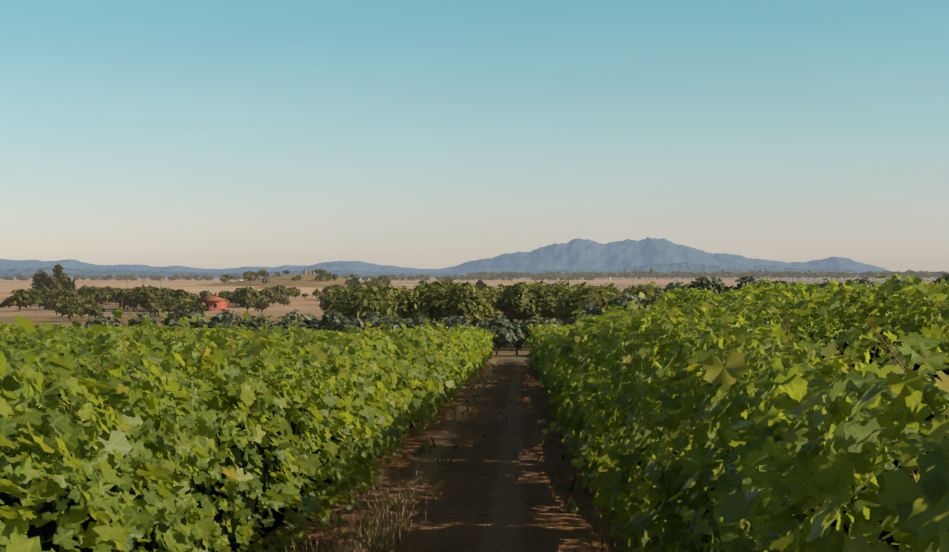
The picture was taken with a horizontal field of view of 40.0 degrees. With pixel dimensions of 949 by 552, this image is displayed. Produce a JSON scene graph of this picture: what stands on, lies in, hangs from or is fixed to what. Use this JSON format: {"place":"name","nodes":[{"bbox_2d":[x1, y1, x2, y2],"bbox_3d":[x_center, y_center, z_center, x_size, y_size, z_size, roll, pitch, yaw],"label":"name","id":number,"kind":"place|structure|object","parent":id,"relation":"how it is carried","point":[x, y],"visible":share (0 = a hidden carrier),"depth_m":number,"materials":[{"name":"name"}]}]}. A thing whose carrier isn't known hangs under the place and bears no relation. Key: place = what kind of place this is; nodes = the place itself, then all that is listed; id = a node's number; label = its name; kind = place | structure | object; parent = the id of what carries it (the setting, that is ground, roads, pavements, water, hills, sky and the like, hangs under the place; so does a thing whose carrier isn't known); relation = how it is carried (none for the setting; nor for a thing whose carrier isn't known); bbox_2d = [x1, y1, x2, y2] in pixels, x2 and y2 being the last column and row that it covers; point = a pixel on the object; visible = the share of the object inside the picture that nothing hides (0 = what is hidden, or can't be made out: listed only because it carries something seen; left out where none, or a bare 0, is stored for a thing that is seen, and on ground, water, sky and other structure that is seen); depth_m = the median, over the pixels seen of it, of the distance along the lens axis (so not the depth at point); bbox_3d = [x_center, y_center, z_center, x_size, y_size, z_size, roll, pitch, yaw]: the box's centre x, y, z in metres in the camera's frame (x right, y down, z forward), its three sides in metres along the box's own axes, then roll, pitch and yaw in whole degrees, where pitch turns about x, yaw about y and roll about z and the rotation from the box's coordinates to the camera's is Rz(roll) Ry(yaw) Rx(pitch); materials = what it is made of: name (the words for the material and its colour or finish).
{"place":"outdoors","nodes":[
{"label":"outdoors","id":0,"kind":"place"},
{"bbox_2d":[0,267,474,276],"bbox_3d":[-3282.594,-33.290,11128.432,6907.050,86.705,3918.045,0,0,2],"label":"hills","id":1,"kind":"structure","parent":0,"point":[70,272],"depth_m":10210.53,"materials":[{"name":"blue"}]},
{"bbox_2d":[0,237,891,274],"bbox_3d":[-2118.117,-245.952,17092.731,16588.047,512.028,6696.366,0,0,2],"label":"mountain range","id":2,"kind":"structure","parent":0,"point":[577,253],"depth_m":15430.58,"materials":[{"name":"blue stone"}]},
{"bbox_2d":[0,274,944,551],"bbox_3d":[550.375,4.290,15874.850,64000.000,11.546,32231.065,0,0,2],"label":"ground","id":3,"kind":"structure","parent":0,"point":[500,490],"depth_m":18.94,"materials":[{"name":"soil"}]},
{"bbox_2d":[127,278,279,302],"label":"utility poles","id":4,"kind":"object","parent":3,"relation":"on","point":[219,283],"visible":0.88,"depth_m":452.99,"materials":[{"name":"brown wood"}]},
{"bbox_2d":[197,293,226,310],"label":"red house walls","id":5,"kind":"structure","parent":3,"relation":"on","point":[220,305],"depth_m":374.19,"materials":[{"name":"red paint"}]},
{"bbox_2d":[197,296,228,300],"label":"hut roof","id":6,"kind":"structure","parent":5,"relation":"on","point":[210,298],"depth_m":375.30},
{"bbox_2d":[66,277,486,289],"bbox_3d":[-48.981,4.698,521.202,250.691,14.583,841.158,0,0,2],"label":"trees","id":7,"kind":"object","parent":3,"relation":"on","point":[356,282],"visible":0.65,"depth_m":905.54,"materials":[{"name":"green plant"}]},
{"bbox_2d":[303,270,314,273],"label":"ruin towers","id":8,"kind":"structure","parent":3,"relation":"on","point":[305,272],"depth_m":1154.14,"materials":[{"name":"stone"}]},
{"bbox_2d":[252,419,418,551],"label":"weeds","id":9,"kind":"object","parent":3,"relation":"on","point":[265,547],"depth_m":13.10,"materials":[{"name":"green plant"}]},
{"bbox_2d":[270,436,628,551],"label":"dry grass","id":10,"kind":"structure","parent":3,"relation":"on","point":[600,537],"depth_m":10.96,"materials":[{"name":"plant"}]},
{"bbox_2d":[7,273,935,356],"bbox_3d":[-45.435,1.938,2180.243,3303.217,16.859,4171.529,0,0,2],"label":"tree trunks","id":11,"kind":"object","parent":3,"relation":"on","point":[517,346],"visible":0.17,"depth_m":422.78,"materials":[{"name":"brown plant"}]},
{"bbox_2d":[0,269,948,551],"bbox_3d":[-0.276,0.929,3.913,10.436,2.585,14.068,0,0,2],"label":"vine leaves","id":12,"kind":"object","parent":3,"relation":"on","point":[780,467],"visible":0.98,"depth_m":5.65,"materials":[{"name":"green plant"}]},
{"bbox_2d":[0,263,948,317],"bbox_3d":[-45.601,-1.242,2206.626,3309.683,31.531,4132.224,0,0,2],"label":"tree foliage","id":13,"kind":"object","parent":3,"relation":"on","point":[52,294],"visible":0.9,"depth_m":545.73,"materials":[{"name":"green plant"}]},
{"bbox_2d":[0,306,948,551],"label":"vine row shade","id":14,"kind":"object","parent":3,"relation":"on","point":[48,531],"depth_m":8.30,"materials":[{"name":"green plant"}]},
{"bbox_2d":[0,278,948,392],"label":"vine leaves","id":15,"kind":"object","parent":3,"relation":"on","point":[479,344],"visible":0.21,"depth_m":51.25,"materials":[{"name":"green plant"}]},
{"bbox_2d":[319,280,663,325],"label":"grove foliage","id":16,"kind":"object","parent":3,"relation":"on","point":[438,300],"visible":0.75,"depth_m":130.02,"materials":[{"name":"green plant"}]},
{"bbox_2d":[84,274,948,348],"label":"shrubs","id":17,"kind":"object","parent":3,"relation":"on","point":[513,333],"visible":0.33,"depth_m":93.08,"materials":[{"name":"green plant"}]},
{"bbox_2d":[349,360,595,551],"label":"path grass","id":18,"kind":"structure","parent":0,"point":[468,409],"depth_m":18.60,"materials":[{"name":"green plant"}]},
{"bbox_2d":[0,0,948,272],"label":"sky","id":19,"kind":"structure","parent":0,"point":[205,134],"materials":[{"name":"blue"}]},
{"bbox_2d":[384,283,665,285],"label":"lagoon channels","id":20,"kind":"object","parent":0,"point":[554,285],"visible":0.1,"depth_m":1373.20,"materials":[{"name":"grey liquid"}]},
{"bbox_2d":[506,262,865,276],"bbox_3d":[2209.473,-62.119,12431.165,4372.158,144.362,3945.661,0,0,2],"label":"mountain foothills","id":21,"kind":"structure","parent":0,"point":[680,267],"depth_m":11717.91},
{"bbox_2d":[771,280,937,286],"bbox_3d":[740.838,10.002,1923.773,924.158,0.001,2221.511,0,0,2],"label":"lagoon","id":22,"kind":"structure","parent":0,"point":[844,281],"depth_m":2371.99,"materials":[{"name":"grey liquid"}]}
]}

